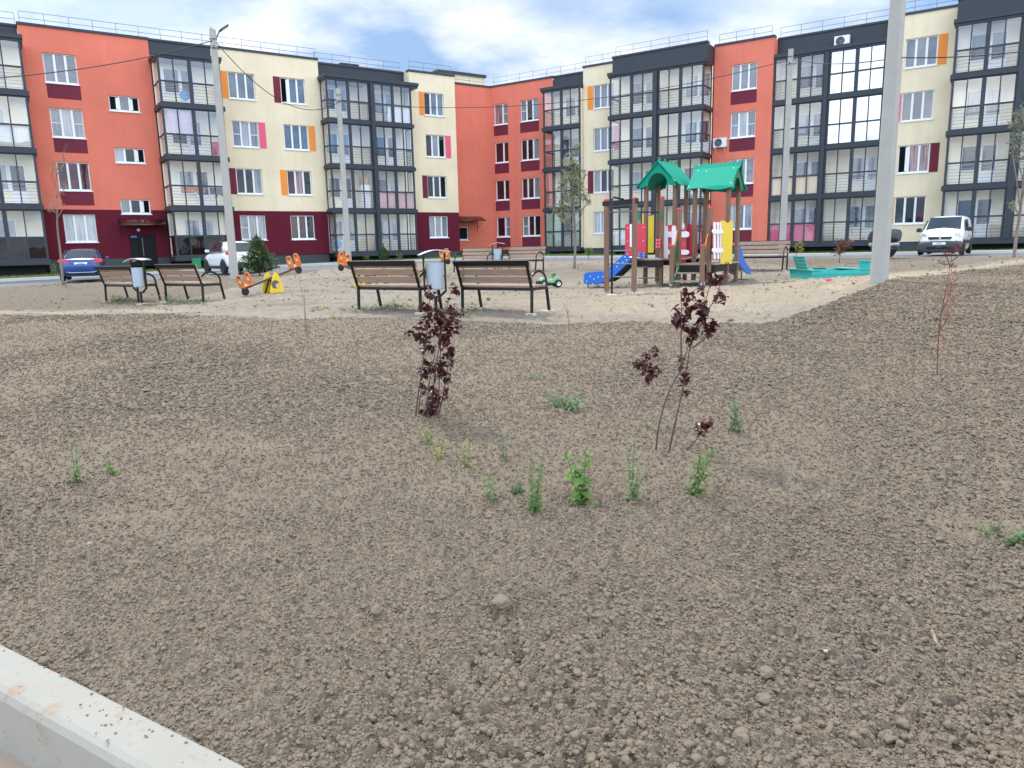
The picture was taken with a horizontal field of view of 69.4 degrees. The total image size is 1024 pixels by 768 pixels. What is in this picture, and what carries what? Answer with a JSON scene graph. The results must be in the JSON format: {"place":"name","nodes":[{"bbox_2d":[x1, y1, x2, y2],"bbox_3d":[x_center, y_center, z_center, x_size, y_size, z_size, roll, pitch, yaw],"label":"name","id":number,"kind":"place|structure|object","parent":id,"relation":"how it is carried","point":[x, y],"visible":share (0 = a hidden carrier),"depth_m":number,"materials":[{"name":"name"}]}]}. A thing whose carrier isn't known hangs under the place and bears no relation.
{"place":"outdoors","nodes":[
{"label":"outdoors","id":0,"kind":"place"},
{"bbox_2d":[0,749,29,767],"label":"pavement","id":1,"kind":"structure","parent":0,"point":[7,760],"depth_m":2.76,"materials":[{"name":"grey concrete"}]},
{"bbox_2d":[0,645,243,767],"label":"kerb","id":2,"kind":"structure","parent":1,"relation":"on","point":[46,721],"depth_m":2.60,"materials":[{"name":"grey concrete"}]},
{"bbox_2d":[0,0,957,85],"label":"sky","id":3,"kind":"structure","parent":0,"point":[492,39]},
{"bbox_2d":[0,248,1023,278],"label":"grass verge","id":4,"kind":"object","parent":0,"point":[309,263],"depth_m":44.84,"materials":[{"name":"green plant"}]},
{"bbox_2d":[0,264,1023,767],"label":"soil bed","id":5,"kind":"object","parent":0,"point":[244,540],"visible":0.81,"depth_m":4.29,"materials":[{"name":"brown soil"}]},
{"bbox_2d":[68,442,83,482],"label":"weed","id":6,"kind":"object","parent":5,"relation":"on","point":[76,474],"visible":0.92,"depth_m":5.10,"materials":[{"name":"green plant"}]},
{"bbox_2d":[404,282,468,417],"bbox_3d":[-0.631,-0.251,6.330,0.566,1.231,0.267,-1,10,0],"label":"purple shrub","id":7,"kind":"object","parent":5,"relation":"on","point":[443,339],"visible":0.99,"depth_m":6.30,"materials":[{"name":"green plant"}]},
{"bbox_2d":[490,593,514,610],"bbox_3d":[-0.046,0.974,3.295,0.104,0.071,0.106,-6,11,-24],"label":"clod","id":8,"kind":"object","parent":5,"relation":"on","point":[502,602],"visible":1,"depth_m":3.27,"materials":[{"name":"soil"}]},
{"bbox_2d":[524,458,546,514],"bbox_3d":[0.136,0.616,4.415,0.143,0.365,0.151,-1,10,0],"label":"weed","id":9,"kind":"object","parent":5,"relation":"on","point":[537,505],"visible":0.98,"depth_m":4.41,"materials":[{"name":"green plant"}]},
{"bbox_2d":[542,385,583,410],"bbox_3d":[0.467,0.181,6.702,0.393,0.304,0.435,-1,10,0],"label":"weed","id":10,"kind":"object","parent":5,"relation":"on","point":[568,405],"visible":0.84,"depth_m":6.76,"materials":[{"name":"green plant"}]},
{"bbox_2d":[562,447,596,507],"bbox_3d":[0.412,0.581,4.513,0.256,0.434,0.180,-7,12,-27],"label":"weed","id":11,"kind":"object","parent":5,"relation":"on","point":[579,494],"visible":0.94,"depth_m":4.51,"materials":[{"name":"green plant"}]},
{"bbox_2d":[623,439,645,499],"bbox_3d":[0.744,0.559,4.513,0.146,0.438,0.135,8,14,42],"label":"weed","id":12,"kind":"object","parent":5,"relation":"on","point":[632,492],"visible":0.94,"depth_m":4.52,"materials":[{"name":"green plant"}]},
{"bbox_2d":[626,345,664,420],"bbox_3d":[1.113,0.026,6.176,0.315,0.697,0.170,-5,11,-21],"label":"purple shrub","id":13,"kind":"object","parent":5,"relation":"on","point":[650,376],"visible":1,"depth_m":6.14,"materials":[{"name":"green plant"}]},
{"bbox_2d":[655,270,730,451],"bbox_3d":[1.293,-0.119,5.285,0.511,1.376,0.210,-1,10,0],"label":"purple shrub","id":14,"kind":"object","parent":5,"relation":"on","point":[703,312],"visible":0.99,"depth_m":5.21,"materials":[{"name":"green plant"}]},
{"bbox_2d":[681,439,717,498],"bbox_3d":[1.151,0.558,4.574,0.206,0.424,0.186,-5,11,-19],"label":"weed","id":15,"kind":"object","parent":5,"relation":"on","point":[694,488],"visible":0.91,"depth_m":4.56,"materials":[{"name":"green plant"}]},
{"bbox_2d":[726,395,743,431],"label":"weed","id":16,"kind":"object","parent":5,"relation":"on","point":[735,421],"visible":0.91,"depth_m":5.84,"materials":[{"name":"green plant"}]},
{"bbox_2d":[730,726,749,743],"bbox_3d":[0.743,1.143,2.401,0.074,0.048,0.059,0,11,8],"label":"clod","id":17,"kind":"object","parent":5,"relation":"on","point":[740,734],"visible":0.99,"depth_m":2.39,"materials":[{"name":"stone"}]},
{"bbox_2d":[755,693,771,704],"bbox_3d":[0.882,1.104,2.594,0.057,0.035,0.055,2,11,16],"label":"clod","id":18,"kind":"object","parent":5,"relation":"on","point":[763,698],"visible":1,"depth_m":2.58,"materials":[{"name":"stone"}]},
{"bbox_2d":[760,664,774,678],"bbox_3d":[0.946,1.071,2.748,0.066,0.040,0.056,-6,11,-24],"label":"clod","id":19,"kind":"object","parent":5,"relation":"on","point":[766,671],"visible":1,"depth_m":2.73,"materials":[{"name":"soil"}]},
{"bbox_2d":[929,234,974,375],"bbox_3d":[4.328,-0.753,7.355,0.395,1.462,0.233,-7,12,-27],"label":"dying sapling","id":20,"kind":"object","parent":5,"relation":"on","point":[951,266],"visible":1,"depth_m":7.32,"materials":[{"name":"red plant"}]},
{"bbox_2d":[975,519,1007,541],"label":"weed","id":21,"kind":"object","parent":5,"relation":"on","point":[988,529],"visible":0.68,"depth_m":3.86,"materials":[{"name":"green plant"}]},
{"bbox_2d":[1004,521,1023,546],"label":"weed","id":22,"kind":"object","parent":5,"relation":"on","point":[1012,541],"visible":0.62,"depth_m":3.72,"materials":[{"name":"green plant"}]},
{"bbox_2d":[0,255,1023,325],"bbox_3d":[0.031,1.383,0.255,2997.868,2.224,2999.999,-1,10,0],"label":"ground","id":23,"kind":"structure","parent":0,"point":[586,308],"depth_m":16.36,"materials":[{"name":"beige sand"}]},
{"bbox_2d":[41,146,67,284],"bbox_3d":[-14.600,-5.375,23.859,1.066,4.546,0.774,-1,10,0],"label":"young tree","id":24,"kind":"object","parent":23,"relation":"on","point":[60,251],"visible":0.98,"depth_m":23.77,"materials":[{"name":"brown plant"}]},
{"bbox_2d":[94,266,161,302],"bbox_3d":[-9.694,-2.524,18.747,1.708,0.959,0.922,6,12,33],"label":"park bench","id":25,"kind":"object","parent":23,"relation":"on","point":[124,280],"visible":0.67,"depth_m":18.47,"materials":[{"name":"brown wood"}]},
{"bbox_2d":[123,258,151,304],"bbox_3d":[-8.927,-2.442,17.715,0.540,1.131,0.340,2,11,17],"label":"litter bin","id":26,"kind":"object","parent":23,"relation":"on","point":[138,276],"visible":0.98,"depth_m":17.60,"materials":[{"name":"metal"}]},
{"bbox_2d":[94,292,207,306],"bbox_3d":[-8.667,-2.124,18.216,5.905,0.235,1.766,8,14,42],"label":"weed cover","id":27,"kind":"object","parent":23,"relation":"on","point":[117,299],"visible":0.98,"depth_m":17.84,"materials":[{"name":"green plant"}]},
{"bbox_2d":[154,264,225,302],"bbox_3d":[-7.646,-2.394,17.661,1.708,0.959,0.922,6,12,33],"label":"park bench","id":28,"kind":"object","parent":23,"relation":"on","point":[165,270],"visible":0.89,"depth_m":17.33,"materials":[{"name":"brown wood"}]},
{"bbox_2d":[209,24,238,278],"bbox_3d":[-9.551,-7.692,25.008,0.632,8.373,0.390,-7,12,-27],"label":"street lamp","id":29,"kind":"object","parent":23,"relation":"on","point":[231,244],"visible":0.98,"depth_m":24.92,"materials":[{"name":"concrete"}]},
{"bbox_2d":[0,40,212,77],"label":"overhead cable","id":30,"kind":"object","parent":29,"relation":"attached to","point":[105,64],"visible":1,"depth_m":20.96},
{"bbox_2d":[238,234,280,275],"bbox_3d":[-9.573,-4.839,27.771,1.623,1.627,1.689,-1,10,0],"label":"spruce tree","id":31,"kind":"object","parent":23,"relation":"on","point":[264,257],"visible":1,"depth_m":27.70,"materials":[{"name":"green plant"}]},
{"bbox_2d":[236,253,301,294],"bbox_3d":[-6.181,-2.824,18.966,0.362,1.007,1.961,6,13,34],"label":"seesaw","id":32,"kind":"object","parent":23,"relation":"on","point":[272,284],"visible":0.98,"depth_m":18.97,"materials":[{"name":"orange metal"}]},
{"bbox_2d":[336,88,351,260],"bbox_3d":[-7.914,-9.618,34.787,0.335,8.123,0.395,3,11,21],"label":"utility pole","id":33,"kind":"object","parent":23,"relation":"on","point":[347,243],"visible":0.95,"depth_m":34.70,"materials":[{"name":"concrete"}]},
{"bbox_2d":[341,60,786,107],"bbox_3d":[1.667,-12.707,31.979,19.758,1.131,0.025,1,11,13],"label":"overhead cable","id":34,"kind":"object","parent":33,"relation":"attached to","point":[567,101],"visible":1,"depth_m":31.96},
{"bbox_2d":[337,252,391,286],"bbox_3d":[-4.059,-3.123,20.245,1.961,1.007,0.362,6,13,33],"label":"seesaw","id":35,"kind":"object","parent":23,"relation":"on","point":[342,260],"visible":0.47,"depth_m":20.55,"materials":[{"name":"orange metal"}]},
{"bbox_2d":[347,260,442,314],"bbox_3d":[-2.088,-1.753,13.328,1.708,0.959,0.922,6,12,33],"label":"park bench","id":36,"kind":"object","parent":23,"relation":"on","point":[406,276],"visible":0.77,"depth_m":12.97,"materials":[{"name":"brown wood"}]},
{"bbox_2d":[311,299,480,314],"bbox_3d":[-2.010,-1.405,13.412,3.486,0.222,1.577,4,12,27],"label":"weed cover","id":37,"kind":"object","parent":23,"relation":"on","point":[387,304],"visible":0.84,"depth_m":13.45,"materials":[{"name":"green plant"}]},
{"bbox_2d":[417,250,449,313],"bbox_3d":[-1.338,-1.758,12.839,0.540,1.131,0.340,-4,11,-14],"label":"litter bin","id":38,"kind":"object","parent":23,"relation":"on","point":[434,276],"visible":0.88,"depth_m":12.72,"materials":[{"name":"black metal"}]},
{"bbox_2d":[451,248,498,273],"bbox_3d":[-1.349,-4.518,27.212,1.708,0.959,0.921,6,12,33],"label":"park bench","id":39,"kind":"object","parent":23,"relation":"on","point":[473,251],"visible":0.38,"depth_m":27.45,"materials":[{"name":"brown wood"}]},
{"bbox_2d":[452,260,552,315],"bbox_3d":[-0.173,-1.717,13.088,1.708,0.959,0.922,6,12,33],"label":"park bench","id":40,"kind":"object","parent":23,"relation":"on","point":[526,275],"visible":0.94,"depth_m":12.74,"materials":[{"name":"brown wood"}]},
{"bbox_2d":[0,0,1023,276],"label":"apartment building","id":41,"kind":"structure","parent":23,"relation":"on","point":[464,158],"depth_m":44.88,"materials":[{"name":"paint"}]},
{"bbox_2d":[0,125,29,142],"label":"fabric screen","id":42,"kind":"object","parent":41,"relation":"hanging from","point":[20,134],"visible":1,"depth_m":37.50,"materials":[{"name":"white fabric"}]},
{"bbox_2d":[42,52,79,85],"bbox_3d":[-24.280,-16.927,39.773,1.660,1.575,0.230,-8,12,-33],"label":"window","id":43,"kind":"structure","parent":41,"relation":"in","point":[52,62],"depth_m":39.83,"materials":[{"name":"white plastic"}]},
{"bbox_2d":[49,108,86,139],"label":"window","id":44,"kind":"structure","parent":41,"relation":"in","point":[65,123],"depth_m":40.34,"materials":[{"name":"white plastic"}]},
{"bbox_2d":[56,162,92,191],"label":"window","id":45,"kind":"structure","parent":41,"relation":"in","point":[77,174],"depth_m":40.87,"materials":[{"name":"white glass"}]},
{"bbox_2d":[63,214,98,242],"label":"window","id":46,"kind":"structure","parent":41,"relation":"in","point":[79,228],"depth_m":41.35,"materials":[{"name":"white plastic"}]},
{"bbox_2d":[108,95,139,112],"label":"window","id":47,"kind":"structure","parent":41,"relation":"in","point":[116,103],"depth_m":41.68,"materials":[{"name":"white plastic"}]},
{"bbox_2d":[114,148,145,163],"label":"window","id":48,"kind":"structure","parent":41,"relation":"in","point":[122,155],"depth_m":42.18,"materials":[{"name":"white plastic"}]},
{"bbox_2d":[120,199,151,214],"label":"window","id":49,"kind":"structure","parent":41,"relation":"in","point":[128,207],"depth_m":42.70,"materials":[{"name":"white plastic"}]},
{"bbox_2d":[129,235,157,266],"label":"entrance door","id":50,"kind":"structure","parent":41,"relation":"in","point":[146,248],"depth_m":43.14,"materials":[{"name":"metal"}]},
{"bbox_2d":[167,110,192,133],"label":"curtain","id":51,"kind":"object","parent":41,"relation":"hanging from","point":[185,123],"visible":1,"depth_m":41.58,"materials":[{"name":"white fabric"}]},
{"bbox_2d":[227,72,256,100],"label":"window","id":52,"kind":"structure","parent":41,"relation":"in","point":[241,87],"depth_m":44.92,"materials":[{"name":"white plastic"}]},
{"bbox_2d":[232,121,260,148],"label":"window","id":53,"kind":"structure","parent":41,"relation":"in","point":[245,134],"depth_m":45.44,"materials":[{"name":"white plastic"}]},
{"bbox_2d":[236,168,264,194],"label":"window","id":54,"kind":"structure","parent":41,"relation":"in","point":[249,181],"depth_m":45.94,"materials":[{"name":"white plastic"}]},
{"bbox_2d":[240,215,267,240],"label":"window","id":55,"kind":"structure","parent":41,"relation":"in","point":[251,225],"depth_m":46.44,"materials":[{"name":"white plastic"}]},
{"bbox_2d":[280,77,305,104],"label":"window","id":56,"kind":"structure","parent":41,"relation":"in","point":[292,90],"depth_m":46.63,"materials":[{"name":"white plastic"}]},
{"bbox_2d":[283,124,308,150],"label":"window","id":57,"kind":"structure","parent":41,"relation":"in","point":[295,136],"depth_m":47.13,"materials":[{"name":"white plastic"}]},
{"bbox_2d":[287,170,313,195],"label":"window","id":58,"kind":"structure","parent":41,"relation":"in","point":[299,182],"depth_m":47.64,"materials":[{"name":"white plastic"}]},
{"bbox_2d":[290,215,316,239],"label":"window","id":59,"kind":"structure","parent":41,"relation":"in","point":[302,226],"depth_m":48.15,"materials":[{"name":"white plastic"}]},
{"bbox_2d":[358,185,370,207],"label":"window","id":60,"kind":"structure","parent":41,"relation":"on","point":[367,196],"depth_m":49.29,"materials":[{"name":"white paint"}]},
{"bbox_2d":[380,192,413,207],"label":"fabric screen","id":61,"kind":"object","parent":41,"relation":"attached to","point":[392,201],"visible":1,"depth_m":50.24,"materials":[{"name":"pink fabric"}]},
{"bbox_2d":[387,106,409,122],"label":"fabric screen","id":62,"kind":"object","parent":41,"relation":"attached to","point":[398,115],"visible":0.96,"depth_m":49.54,"materials":[{"name":"white fabric"}]},
{"bbox_2d":[424,92,443,116],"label":"window","id":63,"kind":"structure","parent":41,"relation":"in","point":[430,99],"depth_m":51.99,"materials":[{"name":"white plastic"}]},
{"bbox_2d":[426,134,444,157],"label":"window","id":64,"kind":"structure","parent":41,"relation":"in","point":[435,144],"depth_m":52.50,"materials":[{"name":"white plastic"}]},
{"bbox_2d":[427,176,447,198],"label":"window","id":65,"kind":"structure","parent":41,"relation":"in","point":[436,184],"depth_m":53.03,"materials":[{"name":"white plastic"}]},
{"bbox_2d":[429,216,448,237],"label":"window","id":66,"kind":"structure","parent":41,"relation":"in","point":[438,225],"depth_m":53.53,"materials":[{"name":"white plastic"}]},
{"bbox_2d":[494,103,507,125],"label":"window","id":67,"kind":"structure","parent":41,"relation":"in","point":[501,114],"depth_m":56.33,"materials":[{"name":"white plastic"}]},
{"bbox_2d":[495,142,508,163],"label":"window","id":68,"kind":"structure","parent":41,"relation":"in","point":[501,148],"depth_m":56.83,"materials":[{"name":"white plastic"}]},
{"bbox_2d":[496,180,508,200],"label":"window","id":69,"kind":"structure","parent":41,"relation":"in","point":[502,186],"depth_m":57.33,"materials":[{"name":"white plastic"}]},
{"bbox_2d":[496,217,509,237],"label":"window","id":70,"kind":"structure","parent":41,"relation":"in","point":[503,223],"depth_m":57.85,"materials":[{"name":"white plastic"}]},
{"bbox_2d":[519,98,538,122],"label":"window","id":71,"kind":"structure","parent":41,"relation":"in","point":[530,112],"depth_m":54.93,"materials":[{"name":"white plastic"}]},
{"bbox_2d":[520,138,539,161],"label":"window","id":72,"kind":"structure","parent":41,"relation":"in","point":[530,147],"depth_m":55.44,"materials":[{"name":"white plastic"}]},
{"bbox_2d":[521,177,539,199],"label":"window","id":73,"kind":"structure","parent":41,"relation":"in","point":[530,186],"depth_m":55.95,"materials":[{"name":"white plastic"}]},
{"bbox_2d":[522,215,540,236],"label":"window","id":74,"kind":"structure","parent":41,"relation":"in","point":[531,224],"depth_m":56.47,"materials":[{"name":"white plastic"}]},
{"bbox_2d":[546,214,560,245],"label":"curtain","id":75,"kind":"object","parent":41,"relation":"hanging from","point":[557,227],"visible":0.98,"depth_m":53.67,"materials":[{"name":"green fabric"}]},
{"bbox_2d":[593,211,613,234],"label":"window","id":76,"kind":"structure","parent":41,"relation":"in","point":[598,216],"depth_m":52.06,"materials":[{"name":"white plastic"}]},
{"bbox_2d":[593,169,613,193],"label":"window","id":77,"kind":"structure","parent":41,"relation":"in","point":[601,177],"depth_m":51.40,"materials":[{"name":"white plastic"}]},
{"bbox_2d":[592,83,614,109],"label":"window","id":78,"kind":"structure","parent":41,"relation":"in","point":[600,91],"depth_m":50.39,"materials":[{"name":"white plastic"}]},
{"bbox_2d":[594,126,613,151],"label":"window","id":79,"kind":"structure","parent":41,"relation":"in","point":[601,135],"depth_m":50.91,"materials":[{"name":"white plastic"}]},
{"bbox_2d":[713,137,726,151],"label":"air conditioner","id":80,"kind":"object","parent":41,"relation":"attached to","point":[719,142],"visible":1,"depth_m":46.42,"materials":[{"name":"white paint"}]},
{"bbox_2d":[730,204,751,229],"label":"window","id":81,"kind":"structure","parent":41,"relation":"in","point":[745,210],"depth_m":46.80,"materials":[{"name":"white plastic"}]},
{"bbox_2d":[730,158,753,183],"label":"window","id":82,"kind":"structure","parent":41,"relation":"in","point":[748,163],"depth_m":46.22,"materials":[{"name":"white plastic"}]},
{"bbox_2d":[730,110,755,138],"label":"window","id":83,"kind":"structure","parent":41,"relation":"in","point":[742,123],"depth_m":45.93,"materials":[{"name":"white plastic"}]},
{"bbox_2d":[731,62,756,91],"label":"window","id":84,"kind":"structure","parent":41,"relation":"in","point":[746,80],"depth_m":45.42,"materials":[{"name":"white plastic"}]},
{"bbox_2d":[770,224,814,240],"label":"fabric screen","id":85,"kind":"object","parent":41,"relation":"attached to","point":[809,233],"visible":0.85,"depth_m":45.34,"materials":[{"name":"pink fabric"}]},
{"bbox_2d":[772,176,816,194],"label":"fabric screen","id":86,"kind":"object","parent":41,"relation":"attached to","point":[811,184],"visible":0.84,"depth_m":44.85,"materials":[{"name":"beige fabric"}]},
{"bbox_2d":[893,196,925,224],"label":"window","id":87,"kind":"structure","parent":41,"relation":"in","point":[910,210],"depth_m":41.88,"materials":[{"name":"white plastic"}]},
{"bbox_2d":[896,143,929,174],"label":"window","id":88,"kind":"structure","parent":41,"relation":"in","point":[912,159],"depth_m":41.37,"materials":[{"name":"white plastic"}]},
{"bbox_2d":[899,90,933,122],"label":"window","id":89,"kind":"structure","parent":41,"relation":"in","point":[916,106],"depth_m":40.86,"materials":[{"name":"white plastic"}]},
{"bbox_2d":[903,35,938,69],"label":"window","id":90,"kind":"structure","parent":41,"relation":"in","point":[924,46],"depth_m":40.35,"materials":[{"name":"white plastic"}]},
{"bbox_2d":[500,246,546,272],"bbox_3d":[0.394,-4.444,26.521,1.708,0.959,0.921,6,12,33],"label":"park bench","id":91,"kind":"object","parent":23,"relation":"on","point":[539,251],"visible":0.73,"depth_m":26.66,"materials":[{"name":"brown wood"}]},
{"bbox_2d":[536,272,561,286],"bbox_3d":[0.960,-2.732,19.424,0.654,0.390,0.406,-3,11,-12],"label":"toy car","id":92,"kind":"object","parent":23,"relation":"on","point":[554,281],"visible":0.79,"depth_m":19.32,"materials":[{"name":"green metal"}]},
{"bbox_2d":[548,143,591,268],"bbox_3d":[2.052,-6.274,26.311,1.598,4.500,0.948,-1,10,0],"label":"willow tree","id":93,"kind":"object","parent":23,"relation":"on","point":[572,183],"visible":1,"depth_m":26.18,"materials":[{"name":"green plant"}]},
{"bbox_2d":[584,157,750,295],"bbox_3d":[3.466,-3.929,18.173,3.667,3.287,5.786,6,12,33],"label":"climbing frame","id":94,"kind":"object","parent":23,"relation":"on","point":[676,246],"visible":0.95,"depth_m":18.33,"materials":[{"name":"brown wood"}]},
{"bbox_2d":[739,240,790,271],"bbox_3d":[7.670,-3.908,22.684,1.708,0.959,0.922,6,12,33],"label":"park bench","id":95,"kind":"object","parent":23,"relation":"on","point":[781,244],"visible":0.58,"depth_m":22.76,"materials":[{"name":"brown wood"}]},
{"bbox_2d":[778,48,796,258],"bbox_3d":[11.260,-9.298,30.343,0.395,8.356,0.335,-5,11,-19],"label":"utility pole","id":96,"kind":"object","parent":23,"relation":"on","point":[784,198],"visible":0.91,"depth_m":30.25,"materials":[{"name":"concrete"}]},
{"bbox_2d":[789,256,870,278],"bbox_3d":[7.962,-2.948,18.640,1.566,0.570,1.330,-2,10,-3],"label":"sandbox","id":97,"kind":"object","parent":23,"relation":"on","point":[802,270],"visible":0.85,"depth_m":18.19,"materials":[{"name":"teal wood"}]},
{"bbox_2d":[831,238,853,262],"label":"bush","id":98,"kind":"object","parent":23,"relation":"on","point":[839,249],"visible":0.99,"depth_m":24.59,"materials":[{"name":"brown plant"}]},
{"bbox_2d":[870,0,905,283],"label":"utility pole","id":99,"kind":"object","parent":23,"relation":"on","point":[880,256],"visible":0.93,"depth_m":13.58,"materials":[{"name":"concrete"}]},
{"bbox_2d":[1005,102,1023,257],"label":"tree","id":100,"kind":"object","parent":23,"relation":"on","point":[1013,154],"visible":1,"depth_m":23.62,"materials":[{"name":"green plant"}]},
{"bbox_2d":[0,253,1023,286],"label":"road","id":101,"kind":"structure","parent":0,"point":[58,281],"depth_m":33.34,"materials":[{"name":"grey asphalt"}]},
{"bbox_2d":[58,249,109,280],"bbox_3d":[-18.337,-5.150,31.724,1.833,1.442,4.075,-6,12,-25],"label":"parked car","id":102,"kind":"object","parent":101,"relation":"on","point":[79,262],"visible":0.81,"depth_m":30.12,"materials":[{"name":"blue paint"}]},
{"bbox_2d":[204,240,260,274],"bbox_3d":[-12.503,-5.660,32.959,1.851,1.471,3.549,-10,13,-38],"label":"parked car","id":103,"kind":"object","parent":101,"relation":"on","point":[218,258],"visible":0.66,"depth_m":31.88,"materials":[{"name":"white paint"}]},
{"bbox_2d":[0,250,1023,281],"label":"road kerb","id":104,"kind":"structure","parent":101,"relation":"on","point":[504,257],"depth_m":37.71,"materials":[{"name":"concrete"}]},
{"bbox_2d":[868,229,901,257],"bbox_3d":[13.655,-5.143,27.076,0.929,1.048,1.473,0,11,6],"label":"parked car","id":105,"kind":"object","parent":101,"relation":"on","point":[896,235],"visible":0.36,"depth_m":26.49,"materials":[{"name":"silver metal"}]},
{"bbox_2d":[916,216,972,255],"bbox_3d":[18.460,-6.314,31.428,2.011,1.663,3.968,6,13,36],"label":"parked van","id":106,"kind":"object","parent":101,"relation":"on","point":[939,234],"visible":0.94,"depth_m":30.32,"materials":[{"name":"white paint"}]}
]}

